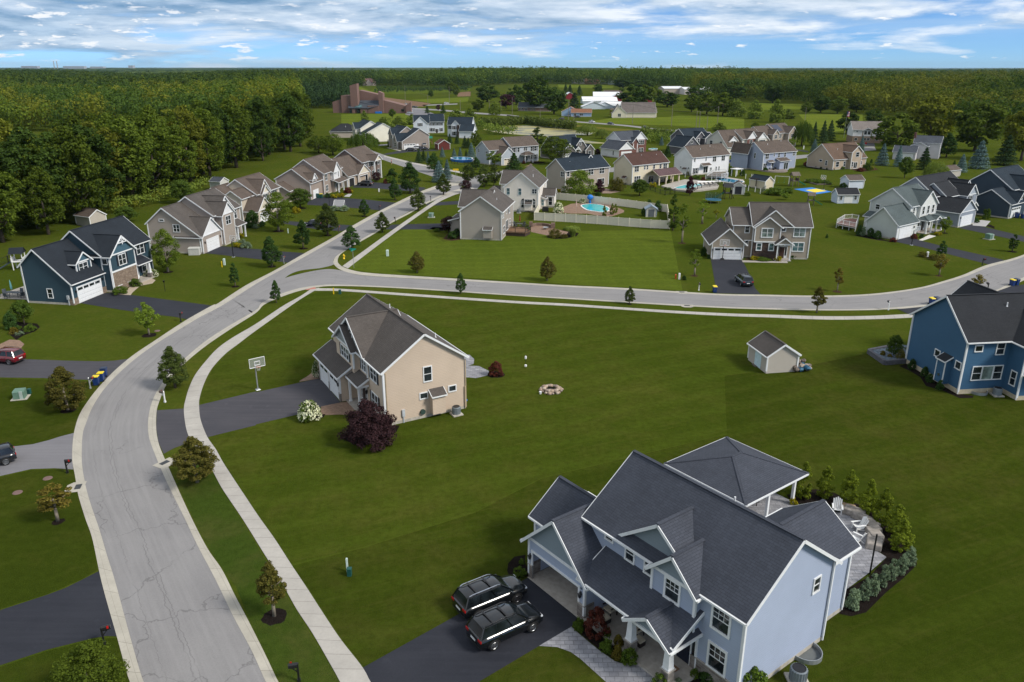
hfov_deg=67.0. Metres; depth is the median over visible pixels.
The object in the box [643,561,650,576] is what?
window
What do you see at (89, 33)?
sky
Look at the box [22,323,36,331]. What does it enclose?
shrub
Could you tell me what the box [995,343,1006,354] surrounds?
window
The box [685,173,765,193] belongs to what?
post fence
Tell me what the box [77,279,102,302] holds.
garage door
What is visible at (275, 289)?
street tree
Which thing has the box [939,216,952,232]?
tree
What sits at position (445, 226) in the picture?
tree
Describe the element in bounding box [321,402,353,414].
paver walk
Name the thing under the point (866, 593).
hedge shrub
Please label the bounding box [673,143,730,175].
bright white house
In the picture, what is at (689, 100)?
tree
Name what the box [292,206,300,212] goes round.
shrub
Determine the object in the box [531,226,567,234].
patio
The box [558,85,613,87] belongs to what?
field
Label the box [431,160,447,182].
blue spruce
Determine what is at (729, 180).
swimming pool
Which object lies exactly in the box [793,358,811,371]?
wood pile
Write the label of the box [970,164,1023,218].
navy house
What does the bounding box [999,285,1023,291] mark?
driveway
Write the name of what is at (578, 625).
shrub
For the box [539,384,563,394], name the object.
fire ring
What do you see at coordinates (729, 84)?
tree
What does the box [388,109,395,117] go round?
tree
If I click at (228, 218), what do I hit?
window
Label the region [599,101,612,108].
greenhouse
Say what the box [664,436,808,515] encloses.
pavilion
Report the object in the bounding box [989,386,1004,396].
air conditioner
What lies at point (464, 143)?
spruce
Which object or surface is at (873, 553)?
pole
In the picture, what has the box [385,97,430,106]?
field
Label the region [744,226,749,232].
window
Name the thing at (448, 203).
driveway
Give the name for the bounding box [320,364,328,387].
garage door
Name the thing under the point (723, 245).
basketball hoop
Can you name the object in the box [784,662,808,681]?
air conditioner
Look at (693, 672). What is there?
shrub
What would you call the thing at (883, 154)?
blue spruce
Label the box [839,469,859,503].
arborvitae
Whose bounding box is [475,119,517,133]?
scrub
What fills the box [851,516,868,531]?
garden chair
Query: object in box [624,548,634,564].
window
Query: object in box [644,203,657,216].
resin shed
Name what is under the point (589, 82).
house
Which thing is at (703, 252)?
shrub
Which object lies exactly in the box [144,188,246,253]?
taupe house
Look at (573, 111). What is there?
blue house
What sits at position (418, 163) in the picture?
pavement
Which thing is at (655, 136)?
scrub
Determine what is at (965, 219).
garage door
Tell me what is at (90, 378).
mailbox
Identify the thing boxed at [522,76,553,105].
tree
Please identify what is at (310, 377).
paver walk
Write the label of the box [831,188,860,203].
white blue shed
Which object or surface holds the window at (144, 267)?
in the dark teal house at (75, 266)
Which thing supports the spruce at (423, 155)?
on the ground at (82, 332)
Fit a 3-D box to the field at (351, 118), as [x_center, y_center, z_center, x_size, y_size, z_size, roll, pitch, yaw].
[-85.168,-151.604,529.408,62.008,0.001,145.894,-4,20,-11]
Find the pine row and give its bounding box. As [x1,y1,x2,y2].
[299,77,351,106]
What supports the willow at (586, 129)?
on the ground at (82, 332)
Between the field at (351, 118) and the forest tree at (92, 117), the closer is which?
the forest tree at (92, 117)
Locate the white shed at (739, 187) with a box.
[731,180,745,194]
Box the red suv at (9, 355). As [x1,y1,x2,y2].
[0,346,25,364]
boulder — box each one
[842,504,865,515]
[850,512,866,521]
[861,516,880,526]
[864,520,882,533]
[865,526,884,541]
[865,532,883,551]
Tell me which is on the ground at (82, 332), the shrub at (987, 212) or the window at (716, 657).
the shrub at (987, 212)
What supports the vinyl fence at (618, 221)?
on the ground at (82, 332)
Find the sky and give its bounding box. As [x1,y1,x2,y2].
[0,0,1023,67]
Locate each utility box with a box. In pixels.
[10,387,30,400]
[428,212,434,217]
[982,233,994,239]
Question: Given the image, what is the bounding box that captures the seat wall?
[529,221,554,228]
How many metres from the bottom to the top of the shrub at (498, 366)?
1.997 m
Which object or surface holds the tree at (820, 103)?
on the ground at (82, 332)
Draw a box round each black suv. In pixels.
[357,179,372,185]
[451,574,527,618]
[465,601,542,650]
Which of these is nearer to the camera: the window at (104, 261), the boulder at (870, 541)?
the boulder at (870, 541)
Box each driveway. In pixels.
[0,359,126,379]
[0,433,73,475]
[0,571,116,664]
[81,292,211,318]
[156,379,339,452]
[207,246,303,262]
[284,221,352,230]
[307,197,394,209]
[353,182,424,190]
[363,578,576,681]
[385,150,438,154]
[387,223,449,228]
[426,201,458,204]
[711,259,759,293]
[859,143,874,145]
[896,237,1002,263]
[898,307,921,313]
[960,224,1023,241]
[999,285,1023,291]
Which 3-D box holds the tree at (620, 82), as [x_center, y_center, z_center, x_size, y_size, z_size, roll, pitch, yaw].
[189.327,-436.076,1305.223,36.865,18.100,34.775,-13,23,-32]
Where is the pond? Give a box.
[484,125,601,142]
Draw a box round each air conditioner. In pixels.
[449,405,463,416]
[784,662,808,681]
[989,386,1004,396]
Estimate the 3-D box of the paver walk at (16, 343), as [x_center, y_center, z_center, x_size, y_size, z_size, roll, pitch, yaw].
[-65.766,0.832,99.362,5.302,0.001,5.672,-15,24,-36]
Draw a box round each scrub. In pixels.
[2,213,65,228]
[94,175,218,212]
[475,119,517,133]
[644,130,670,142]
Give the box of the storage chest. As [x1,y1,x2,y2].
[188,247,200,254]
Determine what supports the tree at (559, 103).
on the ground at (82, 332)
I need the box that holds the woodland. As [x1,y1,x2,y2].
[0,73,305,127]
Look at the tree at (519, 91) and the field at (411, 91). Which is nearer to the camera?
the tree at (519, 91)
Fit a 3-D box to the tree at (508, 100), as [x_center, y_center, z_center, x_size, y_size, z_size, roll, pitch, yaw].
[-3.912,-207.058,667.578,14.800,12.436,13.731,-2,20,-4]
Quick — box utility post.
[346,567,351,576]
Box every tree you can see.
[0,118,43,216]
[0,126,70,228]
[0,137,20,191]
[0,166,14,216]
[0,171,25,242]
[8,299,34,323]
[15,141,58,216]
[15,165,65,234]
[23,132,76,208]
[35,482,72,521]
[38,126,106,212]
[41,128,69,206]
[43,366,86,409]
[47,119,67,133]
[47,124,125,208]
[49,639,129,681]
[50,112,81,129]
[66,120,134,208]
[84,113,106,128]
[91,112,125,156]
[99,116,159,197]
[107,124,153,190]
[111,114,132,124]
[113,206,138,218]
[126,113,182,190]
[131,109,162,149]
[133,104,171,177]
[134,302,159,334]
[149,228,180,271]
[153,107,165,117]
[155,346,189,387]
[156,124,198,187]
[157,110,178,170]
[159,115,196,168]
[166,106,179,114]
[166,111,207,181]
[168,179,195,198]
[170,436,219,482]
[171,105,206,137]
[183,118,219,174]
[186,98,206,112]
[188,107,225,177]
[195,102,237,170]
[213,97,255,167]
[219,96,254,156]
[220,107,252,147]
[228,263,239,285]
[241,96,278,157]
[248,119,273,160]
[255,560,286,616]
[259,99,282,154]
[260,191,295,230]
[261,236,282,265]
[268,93,296,149]
[269,280,280,302]
[271,94,304,151]
[284,93,308,133]
[286,101,315,146]
[286,188,312,207]
[289,88,310,104]
[290,89,310,127]
[292,220,310,247]
[297,97,312,126]
[305,135,327,152]
[312,203,338,234]
[316,133,344,154]
[340,225,360,247]
[358,199,369,215]
[360,110,368,119]
[373,212,389,231]
[377,116,395,126]
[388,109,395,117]
[388,178,401,199]
[390,116,407,125]
[398,161,420,192]
[405,114,412,124]
[406,251,424,272]
[410,187,425,210]
[426,152,442,169]
[435,173,450,194]
[440,104,446,112]
[440,216,451,231]
[446,80,455,91]
[447,109,463,117]
[452,85,459,94]
[455,273,466,293]
[458,164,475,180]
[458,180,471,188]
[464,108,476,120]
[470,157,480,167]
[471,99,485,109]
[471,130,481,147]
[474,165,494,186]
[475,84,500,101]
[486,151,501,163]
[487,164,501,182]
[488,102,502,114]
[499,94,514,108]
[505,153,522,169]
[506,84,525,104]
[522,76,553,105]
[531,127,546,143]
[539,87,568,113]
[539,136,573,159]
[539,256,556,280]
[561,169,597,194]
[593,83,602,91]
[593,179,604,192]
[613,77,631,87]
[616,84,650,101]
[625,286,635,303]
[630,179,649,195]
[635,84,654,101]
[652,86,662,97]
[654,91,679,106]
[664,145,670,156]
[667,193,679,230]
[674,203,689,242]
[683,93,698,111]
[685,84,710,96]
[685,176,696,194]
[689,249,701,275]
[694,91,717,113]
[696,199,709,222]
[711,92,734,115]
[711,122,726,130]
[721,78,748,99]
[726,99,747,116]
[747,99,763,118]
[763,83,785,102]
[768,99,786,122]
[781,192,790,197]
[782,109,795,118]
[788,137,796,144]
[800,102,813,112]
[811,286,827,312]
[812,95,830,112]
[829,96,847,113]
[834,268,843,290]
[836,111,859,133]
[847,95,866,111]
[865,108,884,120]
[870,112,919,145]
[886,334,905,354]
[898,156,914,177]
[905,94,963,136]
[934,254,949,275]
[936,241,947,254]
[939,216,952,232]
[940,133,957,157]
[953,101,1011,150]
[971,274,985,283]
[999,108,1023,160]
[1008,234,1019,250]
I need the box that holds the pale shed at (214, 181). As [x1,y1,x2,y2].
[209,176,228,186]
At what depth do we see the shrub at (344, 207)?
193.12 m
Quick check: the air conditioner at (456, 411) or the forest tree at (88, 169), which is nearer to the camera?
the air conditioner at (456, 411)
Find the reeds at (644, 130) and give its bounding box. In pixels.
[640,126,674,134]
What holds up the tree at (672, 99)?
on the ground at (82, 332)
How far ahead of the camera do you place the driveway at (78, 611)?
50.37 m
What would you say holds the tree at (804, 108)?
on the ground at (82, 332)
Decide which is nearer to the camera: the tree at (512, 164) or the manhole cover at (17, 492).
the manhole cover at (17, 492)
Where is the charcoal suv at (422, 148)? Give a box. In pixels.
[418,146,428,149]
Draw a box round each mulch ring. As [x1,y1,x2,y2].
[52,518,64,524]
[60,407,75,413]
[141,333,155,337]
[261,608,286,625]
[487,371,504,377]
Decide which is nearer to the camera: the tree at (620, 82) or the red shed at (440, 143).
the red shed at (440, 143)
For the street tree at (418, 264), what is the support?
on the lawn at (633, 258)
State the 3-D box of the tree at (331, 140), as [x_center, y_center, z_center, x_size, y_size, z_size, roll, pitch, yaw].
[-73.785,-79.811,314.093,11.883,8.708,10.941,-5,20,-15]
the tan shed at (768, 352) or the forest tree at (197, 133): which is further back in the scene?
the forest tree at (197, 133)
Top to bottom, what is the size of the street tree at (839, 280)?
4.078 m
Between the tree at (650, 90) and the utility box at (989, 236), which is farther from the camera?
the tree at (650, 90)
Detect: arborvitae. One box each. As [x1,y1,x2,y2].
[795,461,812,498]
[816,465,835,499]
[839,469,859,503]
[859,478,877,514]
[872,488,894,526]
[885,504,910,537]
[888,518,914,552]
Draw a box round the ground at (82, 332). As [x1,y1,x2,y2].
[0,80,1023,681]
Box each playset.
[0,247,25,269]
[713,183,733,198]
[788,172,804,186]
[806,192,821,205]
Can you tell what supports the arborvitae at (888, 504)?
on the mulch bed at (888, 552)
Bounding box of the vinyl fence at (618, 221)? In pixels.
[534,193,669,228]
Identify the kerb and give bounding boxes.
[72,181,459,681]
[148,277,1023,681]
[333,189,1023,296]
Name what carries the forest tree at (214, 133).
on the ground at (82, 332)
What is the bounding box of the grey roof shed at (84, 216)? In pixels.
[73,207,106,225]
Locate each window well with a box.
[795,642,822,664]
[971,390,987,395]
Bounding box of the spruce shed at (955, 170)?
[945,165,961,176]
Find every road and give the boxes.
[82,185,460,681]
[241,257,1023,310]
[373,151,480,188]
[412,108,516,116]
[423,103,456,105]
[472,171,501,180]
[507,115,710,132]
[796,155,806,158]
[864,146,875,150]
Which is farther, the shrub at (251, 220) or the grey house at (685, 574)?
the shrub at (251, 220)
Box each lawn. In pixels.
[0,378,100,445]
[0,469,97,608]
[0,638,129,681]
[177,462,339,681]
[200,291,810,562]
[293,354,1023,681]
[348,223,682,289]
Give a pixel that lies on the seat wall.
(551, 225)
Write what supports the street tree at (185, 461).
on the lawn at (232, 545)
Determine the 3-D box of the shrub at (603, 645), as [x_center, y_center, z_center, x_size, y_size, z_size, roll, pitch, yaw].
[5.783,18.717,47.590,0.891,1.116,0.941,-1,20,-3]
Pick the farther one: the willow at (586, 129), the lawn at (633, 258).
the willow at (586, 129)
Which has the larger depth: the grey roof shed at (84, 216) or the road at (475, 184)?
the road at (475, 184)
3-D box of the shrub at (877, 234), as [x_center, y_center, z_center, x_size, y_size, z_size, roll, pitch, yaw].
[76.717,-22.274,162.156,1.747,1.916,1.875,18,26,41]
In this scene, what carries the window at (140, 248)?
in the dark teal house at (75, 266)
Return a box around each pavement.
[184,288,369,681]
[315,288,912,319]
[343,187,473,267]
[384,155,463,173]
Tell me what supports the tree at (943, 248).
on the ground at (82, 332)
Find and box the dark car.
[0,442,16,464]
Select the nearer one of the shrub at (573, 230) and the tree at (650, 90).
the shrub at (573, 230)
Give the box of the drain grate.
[74,484,81,488]
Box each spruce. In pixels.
[415,150,422,162]
[421,150,426,160]
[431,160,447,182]
[440,147,445,156]
[443,159,452,179]
[461,136,467,147]
[467,143,475,158]
[809,122,818,144]
[809,138,817,151]
[818,120,827,142]
[825,120,835,140]
[859,135,864,152]
[874,143,888,165]
[892,145,902,166]
[914,147,930,169]
[958,154,967,172]
[966,140,990,169]
[990,134,1018,165]
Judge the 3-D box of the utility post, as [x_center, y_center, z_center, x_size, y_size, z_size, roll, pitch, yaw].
[-11.514,16.347,54.750,0.345,0.700,0.345,0,20,0]
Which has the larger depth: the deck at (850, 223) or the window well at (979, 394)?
the deck at (850, 223)
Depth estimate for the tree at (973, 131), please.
323.49 m
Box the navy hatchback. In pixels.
[304,219,321,226]
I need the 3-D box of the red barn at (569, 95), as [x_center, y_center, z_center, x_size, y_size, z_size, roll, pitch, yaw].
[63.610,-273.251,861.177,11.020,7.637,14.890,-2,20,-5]
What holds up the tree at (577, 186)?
on the ground at (82, 332)
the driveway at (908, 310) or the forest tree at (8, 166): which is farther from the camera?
the forest tree at (8, 166)
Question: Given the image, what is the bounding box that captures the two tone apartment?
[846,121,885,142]
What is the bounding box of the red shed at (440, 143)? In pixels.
[435,138,449,149]
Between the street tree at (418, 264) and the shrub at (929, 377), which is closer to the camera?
the shrub at (929, 377)
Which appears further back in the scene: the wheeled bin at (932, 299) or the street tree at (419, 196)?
the street tree at (419, 196)
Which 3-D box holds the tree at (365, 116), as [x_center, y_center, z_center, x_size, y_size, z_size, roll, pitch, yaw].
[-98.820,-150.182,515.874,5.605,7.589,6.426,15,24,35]
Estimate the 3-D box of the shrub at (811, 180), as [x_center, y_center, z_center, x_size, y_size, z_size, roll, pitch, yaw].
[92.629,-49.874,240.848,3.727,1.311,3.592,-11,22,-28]
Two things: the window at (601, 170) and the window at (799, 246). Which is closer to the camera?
the window at (799, 246)
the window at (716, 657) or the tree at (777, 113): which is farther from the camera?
the tree at (777, 113)
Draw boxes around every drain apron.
[65,481,86,491]
[152,457,172,467]
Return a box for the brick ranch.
[518,102,549,110]
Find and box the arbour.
[730,168,741,176]
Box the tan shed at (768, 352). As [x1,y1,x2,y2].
[747,330,801,372]
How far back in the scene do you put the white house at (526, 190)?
191.99 m
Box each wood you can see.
[0,68,377,87]
[323,65,753,85]
[681,68,1023,127]
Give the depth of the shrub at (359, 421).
72.39 m
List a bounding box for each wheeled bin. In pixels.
[92,375,99,385]
[96,371,104,381]
[100,366,107,376]
[712,285,717,292]
[927,297,935,303]
[1008,278,1016,285]
[1014,212,1020,217]
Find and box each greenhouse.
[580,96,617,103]
[581,101,605,108]
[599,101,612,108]
[601,101,621,107]
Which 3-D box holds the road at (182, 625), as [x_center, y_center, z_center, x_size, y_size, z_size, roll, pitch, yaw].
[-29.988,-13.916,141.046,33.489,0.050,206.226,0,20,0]
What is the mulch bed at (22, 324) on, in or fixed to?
on the ground at (82, 332)
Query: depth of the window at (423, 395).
78.66 m
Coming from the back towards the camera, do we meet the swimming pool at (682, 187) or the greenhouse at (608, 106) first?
the greenhouse at (608, 106)
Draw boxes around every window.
[46,288,53,298]
[78,261,87,270]
[101,258,107,264]
[118,253,126,265]
[136,243,144,254]
[142,264,146,271]
[172,224,179,231]
[225,215,230,224]
[340,343,348,361]
[361,359,365,373]
[369,366,376,384]
[371,390,378,412]
[419,391,427,399]
[423,365,432,382]
[448,384,456,392]
[548,197,552,205]
[588,169,593,174]
[599,168,604,173]
[604,535,613,543]
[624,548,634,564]
[634,175,640,181]
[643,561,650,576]
[648,175,653,181]
[662,575,681,606]
[703,166,707,172]
[705,639,727,678]
[709,606,731,639]
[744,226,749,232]
[756,243,761,250]
[761,228,773,237]
[768,243,773,250]
[783,162,787,168]
[791,242,804,251]
[793,228,805,236]
[811,574,821,595]
[933,348,940,356]
[954,360,961,370]
[970,366,982,380]
[974,345,983,351]
[980,365,993,380]
[992,365,1003,379]
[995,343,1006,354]
[1008,369,1017,386]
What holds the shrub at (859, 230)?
on the mulch bed at (865, 236)
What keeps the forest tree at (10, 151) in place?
on the ground at (82, 332)
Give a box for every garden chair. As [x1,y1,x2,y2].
[832,497,843,514]
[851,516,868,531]
[853,531,866,543]
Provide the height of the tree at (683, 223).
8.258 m
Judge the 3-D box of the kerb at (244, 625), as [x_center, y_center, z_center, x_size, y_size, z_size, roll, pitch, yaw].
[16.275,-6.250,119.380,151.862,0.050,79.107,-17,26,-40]
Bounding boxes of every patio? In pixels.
[0,286,26,299]
[464,355,488,377]
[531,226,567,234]
[561,203,623,215]
[602,188,619,192]
[661,179,718,191]
[747,493,798,514]
[757,498,785,515]
[760,169,787,172]
[834,511,866,551]
[847,548,885,588]
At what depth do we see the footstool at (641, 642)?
47.82 m
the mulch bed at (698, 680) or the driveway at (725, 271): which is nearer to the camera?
the mulch bed at (698, 680)
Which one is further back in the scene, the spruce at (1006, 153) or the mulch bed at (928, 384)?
the spruce at (1006, 153)
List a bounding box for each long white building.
[658,86,680,93]
[679,87,710,94]
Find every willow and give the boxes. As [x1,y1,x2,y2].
[346,131,379,148]
[576,124,597,134]
[595,128,608,136]
[793,120,814,145]
[921,161,949,174]
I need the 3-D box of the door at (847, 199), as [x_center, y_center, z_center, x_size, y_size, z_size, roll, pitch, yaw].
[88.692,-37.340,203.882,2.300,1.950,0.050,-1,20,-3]
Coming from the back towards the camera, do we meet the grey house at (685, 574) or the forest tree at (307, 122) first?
the forest tree at (307, 122)
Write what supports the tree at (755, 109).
on the ground at (82, 332)
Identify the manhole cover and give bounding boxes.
[12,490,22,494]
[43,476,52,479]
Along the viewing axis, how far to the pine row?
684.46 m
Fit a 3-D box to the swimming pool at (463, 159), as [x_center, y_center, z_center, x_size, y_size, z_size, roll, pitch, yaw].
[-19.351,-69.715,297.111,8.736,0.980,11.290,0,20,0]
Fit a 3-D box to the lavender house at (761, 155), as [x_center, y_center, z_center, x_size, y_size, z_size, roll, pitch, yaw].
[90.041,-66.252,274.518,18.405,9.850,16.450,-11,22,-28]
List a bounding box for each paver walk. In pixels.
[0,340,23,347]
[300,373,318,381]
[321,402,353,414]
[540,627,656,681]
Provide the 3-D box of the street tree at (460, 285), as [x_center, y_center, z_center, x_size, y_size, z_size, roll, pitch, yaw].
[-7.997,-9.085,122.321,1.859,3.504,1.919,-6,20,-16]
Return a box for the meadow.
[576,125,639,130]
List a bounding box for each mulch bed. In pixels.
[9,322,39,339]
[345,418,399,444]
[444,234,459,240]
[507,555,527,577]
[547,231,578,238]
[575,617,630,662]
[691,675,707,681]
[787,489,916,615]
[804,165,832,170]
[855,235,892,241]
[900,364,972,397]
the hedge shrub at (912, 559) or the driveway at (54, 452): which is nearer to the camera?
the hedge shrub at (912, 559)
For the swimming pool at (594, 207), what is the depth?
197.78 m
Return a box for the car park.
[405,109,433,114]
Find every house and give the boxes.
[17,215,154,304]
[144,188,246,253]
[210,172,280,223]
[275,154,348,201]
[312,293,469,424]
[329,123,352,137]
[331,145,382,186]
[351,119,388,141]
[362,78,375,85]
[388,125,428,149]
[413,114,444,133]
[447,117,476,137]
[447,186,514,240]
[475,135,538,165]
[495,164,556,211]
[520,450,861,681]
[540,134,594,158]
[545,152,610,191]
[561,106,591,116]
[585,79,598,83]
[600,130,647,157]
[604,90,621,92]
[613,150,669,184]
[668,127,711,153]
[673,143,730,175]
[701,202,813,260]
[706,128,767,155]
[730,139,797,170]
[751,123,796,145]
[806,142,867,169]
[863,183,946,239]
[892,132,943,160]
[900,171,978,227]
[905,280,1023,399]
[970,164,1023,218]
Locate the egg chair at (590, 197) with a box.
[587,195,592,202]
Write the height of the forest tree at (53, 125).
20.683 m
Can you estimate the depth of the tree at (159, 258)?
134.15 m
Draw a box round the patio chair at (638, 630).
[636,626,643,635]
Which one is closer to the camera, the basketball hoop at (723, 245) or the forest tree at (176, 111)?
the basketball hoop at (723, 245)
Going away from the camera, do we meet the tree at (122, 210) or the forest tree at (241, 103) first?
the tree at (122, 210)
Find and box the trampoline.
[705,193,721,203]
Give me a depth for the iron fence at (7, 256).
142.06 m
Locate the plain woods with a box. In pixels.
[0,67,1023,73]
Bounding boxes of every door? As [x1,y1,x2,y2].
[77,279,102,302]
[207,236,218,251]
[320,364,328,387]
[330,374,338,398]
[404,144,414,149]
[648,209,653,216]
[676,645,689,664]
[714,248,740,259]
[735,186,741,193]
[754,351,761,367]
[778,247,784,257]
[844,196,852,202]
[899,226,911,238]
[960,215,971,226]
[1010,207,1019,217]
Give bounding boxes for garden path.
[119,279,154,294]
[742,260,787,262]
[920,235,934,240]
[973,220,989,226]
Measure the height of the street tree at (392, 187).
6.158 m
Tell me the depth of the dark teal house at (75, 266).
121.52 m
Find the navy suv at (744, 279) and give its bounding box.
[734,273,753,285]
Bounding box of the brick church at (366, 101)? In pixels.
[332,83,411,112]
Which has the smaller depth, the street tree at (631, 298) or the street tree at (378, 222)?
the street tree at (631, 298)
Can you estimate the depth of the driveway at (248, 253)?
149.42 m
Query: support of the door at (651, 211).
in the resin shed at (651, 210)
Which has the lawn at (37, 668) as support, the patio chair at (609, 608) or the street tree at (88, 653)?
the street tree at (88, 653)
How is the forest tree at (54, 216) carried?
on the ground at (82, 332)
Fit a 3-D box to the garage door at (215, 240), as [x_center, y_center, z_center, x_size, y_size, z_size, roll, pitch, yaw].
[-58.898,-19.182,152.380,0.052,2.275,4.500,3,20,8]
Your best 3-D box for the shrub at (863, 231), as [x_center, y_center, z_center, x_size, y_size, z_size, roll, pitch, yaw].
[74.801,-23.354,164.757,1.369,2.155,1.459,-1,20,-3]
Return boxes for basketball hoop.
[229,235,237,256]
[249,356,264,390]
[720,241,729,259]
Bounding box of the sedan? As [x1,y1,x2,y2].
[405,147,416,150]
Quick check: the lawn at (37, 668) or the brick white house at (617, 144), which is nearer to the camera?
the lawn at (37, 668)
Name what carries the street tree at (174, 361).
on the ground at (82, 332)
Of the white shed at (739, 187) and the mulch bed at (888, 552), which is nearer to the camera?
the mulch bed at (888, 552)
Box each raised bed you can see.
[804,180,830,184]
[867,343,906,364]
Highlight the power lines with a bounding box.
[407,86,712,106]
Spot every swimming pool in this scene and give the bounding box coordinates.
[451,157,472,161]
[581,204,609,211]
[674,183,704,188]
[715,178,743,182]
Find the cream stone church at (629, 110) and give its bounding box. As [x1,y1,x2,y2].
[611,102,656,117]
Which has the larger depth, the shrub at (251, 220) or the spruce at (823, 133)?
the spruce at (823, 133)
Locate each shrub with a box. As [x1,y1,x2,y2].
[2,311,17,329]
[8,327,19,334]
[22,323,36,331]
[112,286,127,294]
[129,278,142,286]
[143,268,158,276]
[240,241,251,248]
[244,210,259,227]
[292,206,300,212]
[297,400,321,423]
[312,360,318,377]
[337,398,396,452]
[338,205,348,210]
[343,187,351,192]
[371,172,380,181]
[386,168,397,176]
[386,176,392,182]
[447,231,457,238]
[488,361,502,376]
[513,566,526,579]
[547,228,561,238]
[553,202,563,212]
[566,225,578,236]
[572,616,583,633]
[583,606,610,640]
[599,637,612,654]
[601,205,606,215]
[608,177,625,190]
[609,203,614,213]
[611,645,621,660]
[613,634,623,647]
[620,647,638,665]
[650,672,666,681]
[655,200,661,211]
[690,668,698,679]
[692,175,701,179]
[699,671,712,681]
[700,246,706,255]
[743,666,768,681]
[756,256,771,260]
[764,187,783,194]
[783,187,793,192]
[789,498,797,504]
[803,179,814,182]
[839,183,847,187]
[844,588,861,610]
[855,225,862,235]
[858,577,871,600]
[859,227,865,235]
[862,162,873,170]
[866,228,874,236]
[867,573,880,596]
[872,230,881,238]
[877,564,890,587]
[888,558,898,581]
[895,348,905,358]
[895,553,908,575]
[904,546,917,566]
[907,359,915,369]
[917,251,927,257]
[920,366,928,376]
[925,373,934,382]
[927,253,938,260]
[935,380,944,389]
[982,208,990,218]
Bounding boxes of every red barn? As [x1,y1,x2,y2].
[566,92,573,98]
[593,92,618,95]
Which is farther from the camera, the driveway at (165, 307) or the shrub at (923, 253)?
the shrub at (923, 253)
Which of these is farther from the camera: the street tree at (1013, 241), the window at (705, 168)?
the window at (705, 168)
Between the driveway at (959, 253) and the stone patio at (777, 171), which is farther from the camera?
the stone patio at (777, 171)
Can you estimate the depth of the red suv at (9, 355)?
93.45 m
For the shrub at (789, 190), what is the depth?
220.01 m
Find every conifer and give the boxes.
[568,93,581,108]
[576,85,581,95]
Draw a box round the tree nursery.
[374,85,471,92]
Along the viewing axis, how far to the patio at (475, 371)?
91.83 m
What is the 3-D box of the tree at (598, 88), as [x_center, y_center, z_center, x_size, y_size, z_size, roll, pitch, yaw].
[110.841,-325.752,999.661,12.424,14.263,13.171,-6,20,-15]
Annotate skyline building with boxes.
[21,66,39,68]
[63,66,86,68]
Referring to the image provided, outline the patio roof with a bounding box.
[646,167,682,184]
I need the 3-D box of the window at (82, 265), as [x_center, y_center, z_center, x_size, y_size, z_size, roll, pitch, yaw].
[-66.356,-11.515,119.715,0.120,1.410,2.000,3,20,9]
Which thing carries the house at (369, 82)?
on the ground at (82, 332)
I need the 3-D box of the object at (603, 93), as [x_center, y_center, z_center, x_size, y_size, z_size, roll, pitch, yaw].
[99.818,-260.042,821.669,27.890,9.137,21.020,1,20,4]
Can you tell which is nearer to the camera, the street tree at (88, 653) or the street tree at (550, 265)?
the street tree at (88, 653)
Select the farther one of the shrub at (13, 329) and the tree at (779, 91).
the tree at (779, 91)
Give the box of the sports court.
[796,187,830,193]
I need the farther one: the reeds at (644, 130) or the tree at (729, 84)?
the tree at (729, 84)
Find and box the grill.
[542,206,548,211]
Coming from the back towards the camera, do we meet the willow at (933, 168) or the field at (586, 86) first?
the field at (586, 86)
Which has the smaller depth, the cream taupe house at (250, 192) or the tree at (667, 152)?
the cream taupe house at (250, 192)
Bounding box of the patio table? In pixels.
[3,291,20,297]
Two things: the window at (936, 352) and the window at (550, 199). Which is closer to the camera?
the window at (936, 352)
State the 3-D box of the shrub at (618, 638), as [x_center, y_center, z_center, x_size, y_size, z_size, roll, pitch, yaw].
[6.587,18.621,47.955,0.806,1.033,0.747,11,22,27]
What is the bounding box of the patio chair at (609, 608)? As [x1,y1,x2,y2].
[603,602,617,616]
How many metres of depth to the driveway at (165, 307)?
117.35 m
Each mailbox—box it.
[64,459,71,472]
[88,376,93,388]
[100,624,110,644]
[159,390,165,402]
[288,662,300,681]
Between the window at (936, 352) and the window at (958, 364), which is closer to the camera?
the window at (958, 364)
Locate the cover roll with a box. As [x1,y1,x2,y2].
[697,180,720,182]
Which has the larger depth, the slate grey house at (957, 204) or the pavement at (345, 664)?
the slate grey house at (957, 204)
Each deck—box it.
[506,222,530,235]
[706,169,727,178]
[836,214,858,229]
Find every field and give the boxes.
[341,113,412,126]
[371,87,469,93]
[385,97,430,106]
[415,97,468,102]
[457,92,469,96]
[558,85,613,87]
[577,116,743,128]
[759,103,800,109]
[799,114,862,131]
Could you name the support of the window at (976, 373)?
in the blue house at (967, 337)
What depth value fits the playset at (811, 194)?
200.75 m
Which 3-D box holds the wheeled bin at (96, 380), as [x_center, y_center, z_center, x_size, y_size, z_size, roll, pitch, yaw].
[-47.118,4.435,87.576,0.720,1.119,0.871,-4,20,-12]
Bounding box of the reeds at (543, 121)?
[478,115,577,128]
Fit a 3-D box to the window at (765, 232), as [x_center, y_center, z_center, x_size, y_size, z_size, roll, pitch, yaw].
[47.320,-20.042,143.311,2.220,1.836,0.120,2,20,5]
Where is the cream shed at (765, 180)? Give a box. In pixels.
[749,174,774,188]
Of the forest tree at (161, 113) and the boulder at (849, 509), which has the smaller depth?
the boulder at (849, 509)
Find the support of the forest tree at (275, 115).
on the ground at (82, 332)
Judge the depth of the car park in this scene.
598.00 m
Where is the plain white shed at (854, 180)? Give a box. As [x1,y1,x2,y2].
[840,174,864,187]
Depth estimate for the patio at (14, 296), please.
121.41 m
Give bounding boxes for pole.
[869,534,877,573]
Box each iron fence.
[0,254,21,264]
[635,178,718,194]

